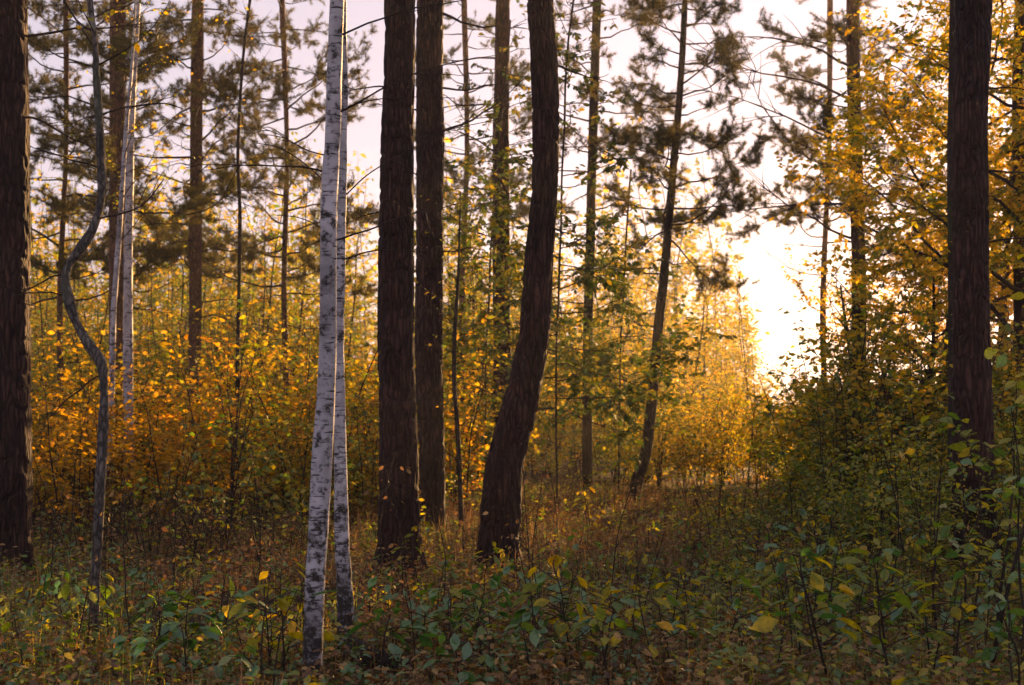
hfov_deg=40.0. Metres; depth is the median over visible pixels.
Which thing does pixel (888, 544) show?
seedling
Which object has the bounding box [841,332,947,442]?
sapling clump
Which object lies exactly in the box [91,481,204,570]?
dry shrub
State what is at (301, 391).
sapling clump
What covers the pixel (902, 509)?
leafy bush
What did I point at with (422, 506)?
shrub
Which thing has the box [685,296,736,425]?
young birch
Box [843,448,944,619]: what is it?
leafy sapling
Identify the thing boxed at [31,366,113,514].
hazel bush
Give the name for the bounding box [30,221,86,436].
young aspen
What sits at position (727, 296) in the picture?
young birch
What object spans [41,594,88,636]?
seedling
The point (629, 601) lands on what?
seedling
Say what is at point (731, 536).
shrub
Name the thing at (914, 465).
leafy bush
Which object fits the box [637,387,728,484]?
sapling clump
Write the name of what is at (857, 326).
leafy bush
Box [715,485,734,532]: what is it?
withered stalk
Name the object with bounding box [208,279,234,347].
young birch
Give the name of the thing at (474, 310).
young birch
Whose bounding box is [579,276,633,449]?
young birch
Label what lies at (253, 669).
leafy sapling
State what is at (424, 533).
seedling
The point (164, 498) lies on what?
dry shrub
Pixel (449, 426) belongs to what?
sapling clump
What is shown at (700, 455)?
sapling clump
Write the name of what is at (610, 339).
young birch
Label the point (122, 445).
hazel bush
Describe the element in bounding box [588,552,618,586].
seedling
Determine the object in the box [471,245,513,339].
young aspen
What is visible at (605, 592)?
seedling
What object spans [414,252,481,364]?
young aspen
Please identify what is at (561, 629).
seedling
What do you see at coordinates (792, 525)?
seedling
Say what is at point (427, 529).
seedling
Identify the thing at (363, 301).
young aspen
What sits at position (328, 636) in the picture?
seedling
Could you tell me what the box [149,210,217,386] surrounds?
young aspen
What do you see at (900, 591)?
seedling
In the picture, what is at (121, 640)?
seedling
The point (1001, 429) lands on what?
leafy bush
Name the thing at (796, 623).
seedling
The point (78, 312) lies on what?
young aspen
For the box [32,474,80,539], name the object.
shrub
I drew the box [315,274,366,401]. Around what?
young aspen
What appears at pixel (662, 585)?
seedling
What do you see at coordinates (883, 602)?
seedling
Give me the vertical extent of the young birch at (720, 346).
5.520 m
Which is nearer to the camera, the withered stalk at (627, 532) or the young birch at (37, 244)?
the withered stalk at (627, 532)
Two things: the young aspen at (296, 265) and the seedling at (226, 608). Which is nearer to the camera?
the seedling at (226, 608)
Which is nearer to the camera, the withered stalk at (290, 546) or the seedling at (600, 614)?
the seedling at (600, 614)
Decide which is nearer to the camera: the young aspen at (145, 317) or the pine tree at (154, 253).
the pine tree at (154, 253)
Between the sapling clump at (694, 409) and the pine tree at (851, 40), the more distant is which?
the sapling clump at (694, 409)
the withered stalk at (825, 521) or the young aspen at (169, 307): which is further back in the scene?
the young aspen at (169, 307)
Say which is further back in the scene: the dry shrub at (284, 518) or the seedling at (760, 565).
the dry shrub at (284, 518)
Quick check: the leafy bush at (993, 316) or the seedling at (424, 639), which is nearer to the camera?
the seedling at (424, 639)
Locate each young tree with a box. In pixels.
[183,0,289,517]
[414,191,509,531]
[887,0,1004,503]
[991,0,1023,371]
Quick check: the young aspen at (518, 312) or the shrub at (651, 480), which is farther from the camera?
the young aspen at (518, 312)
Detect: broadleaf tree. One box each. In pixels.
[414,0,643,458]
[414,0,737,509]
[541,169,693,497]
[742,261,917,506]
[748,265,1013,508]
[769,0,1023,402]
[780,2,1013,382]
[789,0,1023,344]
[814,13,1012,373]
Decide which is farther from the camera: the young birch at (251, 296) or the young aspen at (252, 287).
the young birch at (251, 296)
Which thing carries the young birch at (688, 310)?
on the ground at (534, 480)
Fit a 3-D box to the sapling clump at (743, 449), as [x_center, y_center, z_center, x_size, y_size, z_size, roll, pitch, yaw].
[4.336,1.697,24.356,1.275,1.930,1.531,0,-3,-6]
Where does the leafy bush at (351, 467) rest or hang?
on the ground at (534, 480)
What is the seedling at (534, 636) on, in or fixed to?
on the ground at (534, 480)
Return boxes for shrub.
[31,501,68,537]
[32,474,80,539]
[32,491,74,550]
[32,522,45,545]
[33,481,69,528]
[34,478,93,549]
[41,480,150,553]
[54,496,117,549]
[67,472,127,532]
[68,508,124,568]
[76,462,181,533]
[79,504,157,554]
[81,477,162,541]
[84,496,132,534]
[85,489,185,556]
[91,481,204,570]
[115,467,207,558]
[122,489,158,529]
[138,478,225,553]
[142,518,219,566]
[150,491,191,540]
[151,484,254,556]
[158,490,229,559]
[159,495,243,556]
[161,468,256,563]
[173,503,218,548]
[182,492,292,567]
[185,487,218,514]
[190,479,274,541]
[194,493,274,550]
[204,504,277,558]
[207,496,253,533]
[225,484,277,531]
[227,495,273,531]
[240,484,308,552]
[246,496,284,522]
[250,500,303,538]
[261,501,308,542]
[266,498,306,533]
[271,505,308,552]
[282,493,307,527]
[290,508,333,545]
[300,497,361,544]
[361,513,377,548]
[369,496,434,529]
[454,469,484,509]
[460,516,479,548]
[467,477,481,515]
[521,488,547,544]
[522,488,543,512]
[526,483,573,521]
[543,513,565,530]
[548,569,586,608]
[553,464,586,501]
[564,472,597,495]
[578,527,629,569]
[588,485,625,514]
[595,478,612,496]
[609,472,630,498]
[613,511,669,547]
[628,524,647,549]
[630,469,660,492]
[657,477,682,504]
[660,487,683,511]
[669,468,709,498]
[675,471,749,529]
[681,477,718,511]
[686,480,709,501]
[702,476,731,501]
[702,489,790,569]
[706,469,766,520]
[712,519,757,555]
[713,492,739,528]
[729,475,749,499]
[738,531,774,571]
[744,470,795,519]
[747,480,787,508]
[756,478,846,542]
[760,499,812,548]
[781,534,838,584]
[795,497,870,569]
[804,480,832,533]
[805,509,889,583]
[848,492,913,559]
[876,497,946,550]
[992,523,1023,570]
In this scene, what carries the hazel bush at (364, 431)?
on the ground at (534, 480)
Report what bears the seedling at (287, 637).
on the ground at (534, 480)
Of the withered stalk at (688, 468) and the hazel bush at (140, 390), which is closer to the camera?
the withered stalk at (688, 468)
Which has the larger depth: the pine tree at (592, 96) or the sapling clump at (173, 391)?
the pine tree at (592, 96)
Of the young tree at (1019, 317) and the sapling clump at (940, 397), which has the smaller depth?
the sapling clump at (940, 397)
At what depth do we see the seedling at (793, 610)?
7.19 m
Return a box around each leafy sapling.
[207,569,337,684]
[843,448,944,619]
[869,458,971,632]
[919,254,1023,676]
[921,439,1023,633]
[945,400,1023,632]
[953,530,1023,684]
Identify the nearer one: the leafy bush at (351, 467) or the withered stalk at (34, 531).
the withered stalk at (34, 531)
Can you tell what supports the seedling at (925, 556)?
on the ground at (534, 480)
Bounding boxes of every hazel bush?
[30,321,134,509]
[30,330,156,536]
[31,344,151,522]
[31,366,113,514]
[33,343,155,527]
[57,330,201,520]
[87,324,232,503]
[96,348,167,489]
[108,351,242,532]
[118,305,312,519]
[137,337,221,502]
[139,328,298,503]
[163,371,268,514]
[192,338,305,515]
[210,365,305,498]
[259,384,315,496]
[262,369,377,502]
[275,373,314,482]
[305,354,378,493]
[313,386,378,507]
[346,350,378,471]
[365,408,467,497]
[444,373,493,503]
[446,365,490,481]
[446,372,537,483]
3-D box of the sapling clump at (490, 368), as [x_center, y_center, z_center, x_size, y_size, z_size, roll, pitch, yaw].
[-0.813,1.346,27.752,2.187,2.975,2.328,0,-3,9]
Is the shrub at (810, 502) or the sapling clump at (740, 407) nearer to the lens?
the shrub at (810, 502)
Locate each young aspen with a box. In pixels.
[30,182,96,429]
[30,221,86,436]
[31,268,54,406]
[32,237,94,385]
[33,161,108,363]
[34,194,105,473]
[35,249,79,403]
[39,194,108,369]
[39,267,96,361]
[65,181,171,395]
[65,219,150,387]
[103,263,164,395]
[108,198,184,381]
[133,191,240,386]
[133,257,183,401]
[135,164,226,420]
[136,216,206,423]
[145,170,234,371]
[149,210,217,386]
[150,225,211,407]
[174,128,318,413]
[176,216,228,365]
[177,207,260,392]
[209,191,274,383]
[210,204,280,389]
[217,125,356,447]
[235,201,312,388]
[264,193,363,394]
[265,204,368,408]
[268,165,375,378]
[271,233,315,382]
[278,166,378,414]
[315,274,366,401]
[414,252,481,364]
[414,268,454,378]
[442,281,478,406]
[443,144,492,422]
[443,200,490,360]
[446,259,491,387]
[457,213,547,422]
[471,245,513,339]
[492,189,577,416]
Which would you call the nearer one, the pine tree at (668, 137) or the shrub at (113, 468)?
the shrub at (113, 468)
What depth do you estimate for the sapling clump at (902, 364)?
20.95 m
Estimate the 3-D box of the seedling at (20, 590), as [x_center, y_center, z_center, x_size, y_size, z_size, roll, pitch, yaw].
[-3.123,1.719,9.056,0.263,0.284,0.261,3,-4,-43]
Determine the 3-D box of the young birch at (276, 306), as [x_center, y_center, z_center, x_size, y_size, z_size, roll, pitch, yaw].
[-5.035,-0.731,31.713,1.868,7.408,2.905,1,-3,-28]
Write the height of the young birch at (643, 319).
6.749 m
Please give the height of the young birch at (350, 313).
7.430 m
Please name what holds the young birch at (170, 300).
on the ground at (534, 480)
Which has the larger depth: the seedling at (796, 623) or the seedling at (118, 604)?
the seedling at (118, 604)
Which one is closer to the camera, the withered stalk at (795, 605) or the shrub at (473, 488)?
the withered stalk at (795, 605)
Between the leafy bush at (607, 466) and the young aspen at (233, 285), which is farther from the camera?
the young aspen at (233, 285)
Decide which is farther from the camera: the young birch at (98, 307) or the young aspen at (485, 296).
the young aspen at (485, 296)
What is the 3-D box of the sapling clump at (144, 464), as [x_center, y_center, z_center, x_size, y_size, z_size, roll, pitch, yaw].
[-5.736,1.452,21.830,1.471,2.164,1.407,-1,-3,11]
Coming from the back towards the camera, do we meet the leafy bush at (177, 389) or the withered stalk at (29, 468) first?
the leafy bush at (177, 389)
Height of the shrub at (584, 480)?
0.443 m
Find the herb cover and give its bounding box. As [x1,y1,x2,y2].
[0,535,1023,684]
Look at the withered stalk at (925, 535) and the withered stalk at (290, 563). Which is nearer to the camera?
the withered stalk at (290, 563)
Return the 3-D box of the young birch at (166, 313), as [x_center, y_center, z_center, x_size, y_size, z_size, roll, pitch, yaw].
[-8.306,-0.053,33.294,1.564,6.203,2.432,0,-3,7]
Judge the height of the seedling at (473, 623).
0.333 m
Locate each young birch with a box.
[30,173,79,407]
[30,219,64,384]
[31,181,71,425]
[32,271,70,383]
[37,184,108,386]
[38,204,146,428]
[52,247,101,347]
[63,222,144,373]
[82,247,160,396]
[133,201,188,411]
[133,236,188,385]
[133,262,172,378]
[141,267,185,393]
[144,265,184,370]
[153,269,209,372]
[165,269,187,361]
[178,217,234,390]
[187,224,254,404]
[202,264,251,382]
[207,216,280,359]
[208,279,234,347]
[212,179,304,412]
[220,156,347,415]
[230,266,274,388]
[243,160,319,391]
[255,214,319,385]
[271,218,366,411]
[298,270,344,353]
[303,294,357,376]
[310,297,370,389]
[344,234,367,415]
[443,170,549,469]
[465,230,546,421]
[511,288,553,403]
[534,186,633,443]
[541,265,582,461]
[542,289,577,459]
[547,290,577,400]
[563,213,640,465]
[567,279,623,387]
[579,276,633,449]
[580,304,631,463]
[594,266,650,462]
[595,313,619,372]
[600,237,672,409]
[606,236,694,415]
[617,273,650,371]
[626,274,663,371]
[627,245,677,406]
[630,264,692,426]
[661,216,741,455]
[665,268,723,423]
[670,262,725,400]
[676,246,742,444]
[679,314,716,412]
[682,301,734,405]
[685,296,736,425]
[697,293,737,454]
[698,282,762,452]
[713,253,786,437]
[714,257,785,441]
[716,286,756,399]
[717,301,755,413]
[718,270,780,411]
[720,288,765,404]
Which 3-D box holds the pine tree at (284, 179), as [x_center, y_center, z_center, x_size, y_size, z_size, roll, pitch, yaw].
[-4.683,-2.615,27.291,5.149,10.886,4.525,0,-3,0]
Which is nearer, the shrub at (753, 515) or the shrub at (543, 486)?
the shrub at (753, 515)
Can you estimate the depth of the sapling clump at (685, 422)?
25.47 m
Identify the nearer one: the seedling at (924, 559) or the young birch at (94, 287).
the seedling at (924, 559)
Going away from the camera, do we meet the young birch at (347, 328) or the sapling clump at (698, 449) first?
the sapling clump at (698, 449)
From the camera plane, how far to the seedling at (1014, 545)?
10.04 m
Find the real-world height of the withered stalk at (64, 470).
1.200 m
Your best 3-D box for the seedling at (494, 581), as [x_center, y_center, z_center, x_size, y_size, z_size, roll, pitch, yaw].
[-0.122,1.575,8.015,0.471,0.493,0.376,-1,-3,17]
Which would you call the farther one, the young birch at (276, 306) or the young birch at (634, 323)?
the young birch at (634, 323)
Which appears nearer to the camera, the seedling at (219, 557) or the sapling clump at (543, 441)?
the seedling at (219, 557)
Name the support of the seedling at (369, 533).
on the ground at (534, 480)
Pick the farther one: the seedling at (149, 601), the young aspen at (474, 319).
the young aspen at (474, 319)
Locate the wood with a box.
[29,100,941,448]
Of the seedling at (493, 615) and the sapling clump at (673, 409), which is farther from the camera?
the sapling clump at (673, 409)
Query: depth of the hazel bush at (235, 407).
18.93 m
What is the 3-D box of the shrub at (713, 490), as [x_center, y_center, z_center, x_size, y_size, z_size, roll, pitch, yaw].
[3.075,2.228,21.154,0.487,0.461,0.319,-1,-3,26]
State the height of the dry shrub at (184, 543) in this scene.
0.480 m
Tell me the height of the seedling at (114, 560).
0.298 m
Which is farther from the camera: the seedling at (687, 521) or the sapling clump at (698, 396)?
the sapling clump at (698, 396)
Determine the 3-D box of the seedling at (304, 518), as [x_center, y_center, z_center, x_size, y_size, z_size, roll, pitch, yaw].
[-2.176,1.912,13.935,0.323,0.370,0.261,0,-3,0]
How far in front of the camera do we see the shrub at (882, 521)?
12.65 m
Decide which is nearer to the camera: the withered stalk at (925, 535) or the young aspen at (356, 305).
the withered stalk at (925, 535)
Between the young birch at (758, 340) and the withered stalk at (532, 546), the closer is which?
the withered stalk at (532, 546)
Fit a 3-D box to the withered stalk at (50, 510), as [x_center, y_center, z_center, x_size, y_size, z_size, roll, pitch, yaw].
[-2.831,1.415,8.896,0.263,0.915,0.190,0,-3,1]
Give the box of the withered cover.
[0,478,1023,684]
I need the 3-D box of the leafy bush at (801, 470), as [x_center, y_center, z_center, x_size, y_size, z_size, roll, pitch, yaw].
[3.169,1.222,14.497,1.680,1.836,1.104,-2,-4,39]
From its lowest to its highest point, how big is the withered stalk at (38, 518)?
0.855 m
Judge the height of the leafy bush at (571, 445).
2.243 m
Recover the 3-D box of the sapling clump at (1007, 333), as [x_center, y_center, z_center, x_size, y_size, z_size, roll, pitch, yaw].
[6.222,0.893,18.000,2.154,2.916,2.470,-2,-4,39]
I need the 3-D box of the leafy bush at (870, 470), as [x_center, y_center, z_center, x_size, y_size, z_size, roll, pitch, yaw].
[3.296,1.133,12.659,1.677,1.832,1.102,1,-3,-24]
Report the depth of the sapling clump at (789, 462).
25.87 m
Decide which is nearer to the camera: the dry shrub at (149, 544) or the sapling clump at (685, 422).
the dry shrub at (149, 544)
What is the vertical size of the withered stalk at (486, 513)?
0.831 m
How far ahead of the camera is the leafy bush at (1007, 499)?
10.68 m
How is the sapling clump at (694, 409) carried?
on the ground at (534, 480)
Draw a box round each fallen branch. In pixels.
[105,572,204,645]
[483,557,589,612]
[600,512,732,561]
[680,564,775,671]
[818,540,906,636]
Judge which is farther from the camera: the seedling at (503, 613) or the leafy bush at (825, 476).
the leafy bush at (825, 476)
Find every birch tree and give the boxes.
[30,0,211,517]
[102,0,235,516]
[184,0,495,684]
[249,0,513,649]
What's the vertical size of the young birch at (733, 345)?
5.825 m
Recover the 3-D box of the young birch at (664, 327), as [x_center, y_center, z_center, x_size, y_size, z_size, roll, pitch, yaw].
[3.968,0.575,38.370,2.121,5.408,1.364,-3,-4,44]
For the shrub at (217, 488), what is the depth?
14.41 m
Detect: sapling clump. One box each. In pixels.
[31,309,108,470]
[31,322,151,476]
[31,330,141,498]
[31,347,86,472]
[32,374,86,517]
[37,296,177,495]
[38,318,176,497]
[72,325,179,467]
[88,350,154,462]
[97,389,168,498]
[117,334,248,499]
[133,301,208,449]
[137,303,250,422]
[138,345,185,431]
[139,344,233,503]
[146,306,301,503]
[158,305,261,471]
[167,309,302,406]
[179,286,361,514]
[184,366,297,509]
[196,290,350,437]
[201,298,317,498]
[208,308,364,522]
[240,370,371,522]
[285,287,414,490]
[289,319,376,435]
[303,351,416,495]
[308,358,418,517]
[311,317,378,411]
[344,350,378,429]
[345,287,508,464]
[353,278,542,504]
[364,321,492,422]
[373,313,510,504]
[444,317,519,432]
[447,349,548,471]
[448,360,492,431]
[451,308,561,481]
[487,324,579,469]
[511,324,578,471]
[524,327,602,471]
[530,382,619,477]
[551,390,614,463]
[569,361,644,476]
[596,343,669,459]
[601,347,667,458]
[606,376,681,487]
[608,352,712,485]
[609,347,711,472]
[613,368,682,472]
[620,386,696,489]
[636,340,730,470]
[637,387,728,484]
[640,365,703,466]
[641,377,724,486]
[655,388,734,487]
[667,365,740,485]
[677,379,726,447]
[679,371,752,482]
[685,367,758,486]
[686,356,761,485]
[690,343,804,491]
[698,355,779,483]
[704,369,748,448]
[713,371,768,453]
[723,386,801,488]
[740,373,780,438]
[744,259,947,525]
[746,349,821,485]
[756,389,819,478]
[759,377,803,470]
[760,344,839,459]
[761,364,808,445]
[775,358,804,462]
[791,332,935,511]
[794,343,896,501]
[813,307,932,500]
[831,319,943,406]
[834,292,1023,541]
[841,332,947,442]
[878,296,1012,504]
[903,324,1023,465]
[922,297,1023,493]
[939,290,1023,430]
[942,305,1023,437]
[944,319,1012,408]
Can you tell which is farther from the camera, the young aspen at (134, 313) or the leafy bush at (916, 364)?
the young aspen at (134, 313)
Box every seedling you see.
[0,605,45,681]
[9,588,53,611]
[24,572,86,625]
[37,517,69,543]
[40,590,89,634]
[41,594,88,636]
[43,562,84,611]
[46,574,114,655]
[49,543,79,575]
[55,572,109,610]
[61,561,117,644]
[76,517,91,540]
[83,557,112,582]
[86,549,120,581]
[100,602,127,629]
[109,594,167,635]
[110,612,189,684]
[113,598,199,669]
[117,567,162,598]
[129,608,231,684]
[130,572,160,601]
[130,591,171,636]
[132,590,181,650]
[151,591,221,651]
[161,556,196,591]
[173,553,211,602]
[176,569,219,608]
[182,562,256,642]
[194,593,256,655]
[201,594,244,629]
[202,591,273,659]
[208,549,230,577]
[226,613,280,641]
[229,583,302,684]
[233,521,282,557]
[233,582,285,634]
[240,601,302,677]
[246,569,279,597]
[253,561,323,678]
[256,590,334,669]
[269,573,334,624]
[274,527,306,544]
[276,586,336,626]
[278,517,307,543]
[340,608,437,684]
[354,575,415,642]
[359,526,377,539]
[378,605,458,661]
[384,547,441,587]
[389,592,430,636]
[402,521,445,580]
[411,587,473,651]
[413,589,499,646]
[419,581,479,636]
[419,588,482,620]
[422,554,464,608]
[423,621,494,684]
[425,527,437,548]
[443,550,464,571]
[449,599,508,663]
[451,599,505,673]
[452,575,529,649]
[457,609,520,657]
[468,624,530,682]
[469,542,509,594]
[471,594,508,640]
[480,559,518,586]
[483,565,536,605]
[492,549,534,583]
[498,622,568,684]
[503,585,572,672]
[503,610,565,667]
[509,570,594,663]
[512,555,598,669]
[533,505,549,530]
[533,598,607,684]
[556,589,611,660]
[561,555,602,586]
[561,585,580,606]
[563,529,600,569]
[566,573,599,602]
[568,618,648,684]
[569,587,643,670]
[573,487,605,536]
[573,586,649,662]
[585,576,605,602]
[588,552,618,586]
[597,582,630,604]
[597,584,653,645]
[606,550,661,601]
[609,590,686,684]
[609,593,714,679]
[624,569,659,605]
[628,525,659,550]
[631,512,663,548]
[639,579,701,658]
[642,523,671,538]
[649,606,724,671]
[650,574,678,614]
[656,506,675,528]
[657,567,706,618]
[673,520,697,538]
[673,530,694,545]
[679,542,716,579]
[679,594,702,619]
[685,576,786,645]
[688,507,715,556]
[709,558,739,590]
[712,586,765,664]
[715,552,748,584]
[719,502,739,525]
[723,489,746,518]
[723,529,755,569]
[730,527,766,568]
[745,525,806,615]
[751,551,862,683]
[757,571,798,619]
[759,550,804,600]
[760,590,817,670]
[763,600,854,671]
[766,543,852,681]
[775,508,811,557]
[775,602,829,667]
[780,570,810,593]
[785,562,853,669]
[787,554,819,586]
[791,592,860,661]
[792,537,869,653]
[795,515,845,572]
[796,538,853,625]
[796,544,855,590]
[810,520,847,553]
[814,537,846,578]
[814,547,862,588]
[832,578,902,644]
[832,592,950,684]
[837,551,926,664]
[838,568,879,613]
[841,542,869,566]
[849,566,888,608]
[853,542,897,596]
[855,553,873,582]
[876,574,941,638]
[883,527,929,610]
[886,523,910,562]
[887,591,986,672]
[895,598,1006,682]
[906,538,963,584]
[915,578,993,650]
[918,607,977,673]
[967,560,1023,603]
[974,549,1009,586]
[975,600,1023,665]
[986,531,1023,574]
[993,626,1023,683]
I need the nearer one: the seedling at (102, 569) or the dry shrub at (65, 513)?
the seedling at (102, 569)
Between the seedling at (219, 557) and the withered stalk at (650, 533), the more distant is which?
the seedling at (219, 557)
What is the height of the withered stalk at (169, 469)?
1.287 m
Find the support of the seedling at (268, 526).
on the ground at (534, 480)
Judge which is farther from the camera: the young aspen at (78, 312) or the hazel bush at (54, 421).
the young aspen at (78, 312)
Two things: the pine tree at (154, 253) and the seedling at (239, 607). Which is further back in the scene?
the pine tree at (154, 253)
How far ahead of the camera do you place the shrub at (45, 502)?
16.81 m
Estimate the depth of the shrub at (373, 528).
13.76 m
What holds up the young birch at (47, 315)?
on the ground at (534, 480)
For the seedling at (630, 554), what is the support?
on the ground at (534, 480)
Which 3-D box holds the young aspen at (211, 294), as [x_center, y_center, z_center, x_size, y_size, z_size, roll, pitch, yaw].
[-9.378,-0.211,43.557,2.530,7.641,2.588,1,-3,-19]
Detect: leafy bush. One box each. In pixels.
[31,334,108,437]
[48,327,183,462]
[133,294,356,536]
[142,354,229,428]
[197,334,308,494]
[261,366,376,520]
[269,368,345,490]
[287,341,466,520]
[418,429,481,504]
[445,387,479,492]
[449,387,530,492]
[464,376,522,490]
[524,396,570,475]
[526,426,563,474]
[535,372,615,485]
[557,381,633,469]
[572,373,656,485]
[592,383,678,482]
[739,283,945,513]
[739,375,877,546]
[743,290,910,507]
[753,373,830,500]
[757,296,913,493]
[781,362,884,514]
[782,333,907,477]
[784,305,910,483]
[784,374,893,532]
[785,416,910,547]
[803,335,945,487]
[804,291,947,495]
[811,418,924,560]
[815,367,950,560]
[830,296,924,415]
[842,316,919,478]
[843,298,947,413]
[851,414,1021,583]
[855,421,949,547]
[856,389,997,587]
[874,308,946,411]
[874,335,941,426]
[879,393,947,532]
[883,294,1023,449]
[895,336,1017,487]
[896,429,1008,559]
[907,339,992,491]
[908,387,1000,528]
[924,426,1023,562]
[927,343,1023,490]
[928,377,1021,498]
[933,306,1023,421]
[939,273,1023,443]
[985,491,1023,510]
[993,321,1021,466]
[993,389,1023,528]
[994,396,1023,503]
[997,405,1023,572]
[997,423,1023,555]
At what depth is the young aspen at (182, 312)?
43.35 m
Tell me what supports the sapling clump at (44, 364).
on the ground at (534, 480)
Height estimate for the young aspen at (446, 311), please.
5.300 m
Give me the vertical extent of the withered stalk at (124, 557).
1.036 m
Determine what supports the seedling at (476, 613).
on the ground at (534, 480)
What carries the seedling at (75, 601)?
on the ground at (534, 480)
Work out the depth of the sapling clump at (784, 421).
25.23 m
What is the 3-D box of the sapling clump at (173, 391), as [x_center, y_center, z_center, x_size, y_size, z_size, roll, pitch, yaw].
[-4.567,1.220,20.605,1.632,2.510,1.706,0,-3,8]
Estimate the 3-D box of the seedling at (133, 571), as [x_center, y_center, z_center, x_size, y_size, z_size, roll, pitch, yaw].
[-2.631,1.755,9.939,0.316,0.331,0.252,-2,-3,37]
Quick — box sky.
[28,0,1014,410]
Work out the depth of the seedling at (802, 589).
9.68 m
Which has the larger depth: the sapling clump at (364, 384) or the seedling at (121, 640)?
the sapling clump at (364, 384)
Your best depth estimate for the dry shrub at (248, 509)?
15.91 m
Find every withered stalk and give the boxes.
[28,451,70,584]
[31,514,44,550]
[33,530,63,635]
[35,483,69,594]
[48,494,85,609]
[49,502,72,572]
[53,437,73,529]
[59,503,83,569]
[91,552,120,645]
[100,507,133,641]
[109,485,162,666]
[117,475,167,636]
[138,551,173,611]
[152,487,192,616]
[161,434,197,589]
[162,475,188,566]
[216,463,238,540]
[237,472,268,595]
[239,447,265,544]
[239,532,264,615]
[267,555,296,667]
[276,550,305,629]
[277,512,298,580]
[282,519,307,579]
[291,500,325,630]
[355,546,373,612]
[364,454,403,573]
[374,465,415,591]
[386,543,428,678]
[417,474,464,630]
[455,492,475,558]
[463,502,475,576]
[473,471,481,531]
[482,504,532,622]
[503,516,529,582]
[505,469,553,675]
[508,517,524,586]
[512,503,555,654]
[520,474,556,598]
[520,536,552,634]
[520,571,538,647]
[535,445,560,540]
[558,557,590,641]
[565,457,581,515]
[576,484,589,543]
[609,472,640,606]
[614,546,649,661]
[641,524,682,620]
[672,448,696,504]
[681,561,704,618]
[692,473,711,556]
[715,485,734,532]
[752,543,798,667]
[762,517,800,667]
[777,583,810,646]
[802,511,829,571]
[823,508,852,619]
[882,514,904,596]
[898,535,916,617]
[901,527,933,631]
[913,500,946,596]
[935,505,980,667]
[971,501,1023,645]
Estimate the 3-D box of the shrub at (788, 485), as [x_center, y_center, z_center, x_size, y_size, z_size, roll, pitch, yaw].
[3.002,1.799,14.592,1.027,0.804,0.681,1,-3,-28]
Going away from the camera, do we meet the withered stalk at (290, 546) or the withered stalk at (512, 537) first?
the withered stalk at (512, 537)
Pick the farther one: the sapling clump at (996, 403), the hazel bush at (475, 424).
the hazel bush at (475, 424)
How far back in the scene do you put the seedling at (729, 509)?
16.13 m
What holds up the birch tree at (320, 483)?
on the ground at (534, 480)
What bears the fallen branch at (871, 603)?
on the ground at (534, 480)
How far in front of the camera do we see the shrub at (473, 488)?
18.86 m
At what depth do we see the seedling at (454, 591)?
8.21 m
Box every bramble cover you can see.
[0,477,1023,684]
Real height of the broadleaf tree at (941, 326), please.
10.980 m
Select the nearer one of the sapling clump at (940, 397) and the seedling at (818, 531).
the seedling at (818, 531)
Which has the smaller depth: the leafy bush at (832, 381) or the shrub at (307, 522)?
the shrub at (307, 522)
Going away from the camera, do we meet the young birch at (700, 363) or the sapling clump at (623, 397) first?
the sapling clump at (623, 397)
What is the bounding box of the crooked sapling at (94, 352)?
[12,0,182,650]
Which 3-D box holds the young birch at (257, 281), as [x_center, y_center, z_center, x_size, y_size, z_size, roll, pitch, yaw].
[-4.985,-0.638,31.581,3.136,7.186,2.129,2,-3,-36]
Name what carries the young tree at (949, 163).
on the ground at (534, 480)
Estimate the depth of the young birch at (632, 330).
34.84 m
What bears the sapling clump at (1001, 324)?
on the ground at (534, 480)
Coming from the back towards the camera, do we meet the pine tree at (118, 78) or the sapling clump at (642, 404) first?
the sapling clump at (642, 404)
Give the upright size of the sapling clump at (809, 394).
3.238 m
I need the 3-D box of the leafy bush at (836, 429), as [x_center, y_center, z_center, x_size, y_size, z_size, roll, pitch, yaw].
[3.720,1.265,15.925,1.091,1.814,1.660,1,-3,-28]
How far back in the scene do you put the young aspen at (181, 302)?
29.67 m
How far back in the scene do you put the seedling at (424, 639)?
6.92 m
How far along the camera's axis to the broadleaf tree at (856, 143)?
16.70 m
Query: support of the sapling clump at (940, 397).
on the ground at (534, 480)
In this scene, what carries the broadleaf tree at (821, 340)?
on the ground at (534, 480)
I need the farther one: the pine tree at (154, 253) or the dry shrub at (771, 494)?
the pine tree at (154, 253)
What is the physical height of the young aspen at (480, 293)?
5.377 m
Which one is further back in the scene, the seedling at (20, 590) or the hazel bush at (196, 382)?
the hazel bush at (196, 382)
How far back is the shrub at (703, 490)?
18.15 m
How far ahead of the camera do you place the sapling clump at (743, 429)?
24.18 m
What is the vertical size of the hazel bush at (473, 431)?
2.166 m
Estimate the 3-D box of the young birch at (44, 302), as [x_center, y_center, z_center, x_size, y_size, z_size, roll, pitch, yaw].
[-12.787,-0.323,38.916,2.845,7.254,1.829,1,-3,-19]
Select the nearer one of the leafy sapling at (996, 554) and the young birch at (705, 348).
the leafy sapling at (996, 554)
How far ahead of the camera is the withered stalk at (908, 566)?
9.19 m
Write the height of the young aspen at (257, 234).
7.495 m
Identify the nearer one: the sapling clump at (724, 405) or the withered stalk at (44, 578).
the withered stalk at (44, 578)
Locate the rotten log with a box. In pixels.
[342,635,413,673]
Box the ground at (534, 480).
[0,442,1023,684]
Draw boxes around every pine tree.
[0,0,168,575]
[27,0,268,487]
[28,0,217,488]
[32,0,326,484]
[133,0,379,479]
[348,0,437,580]
[371,0,529,528]
[413,0,579,480]
[443,0,510,428]
[474,0,611,578]
[519,0,698,491]
[588,0,776,501]
[660,0,946,417]
[723,0,937,390]
[904,0,1023,587]

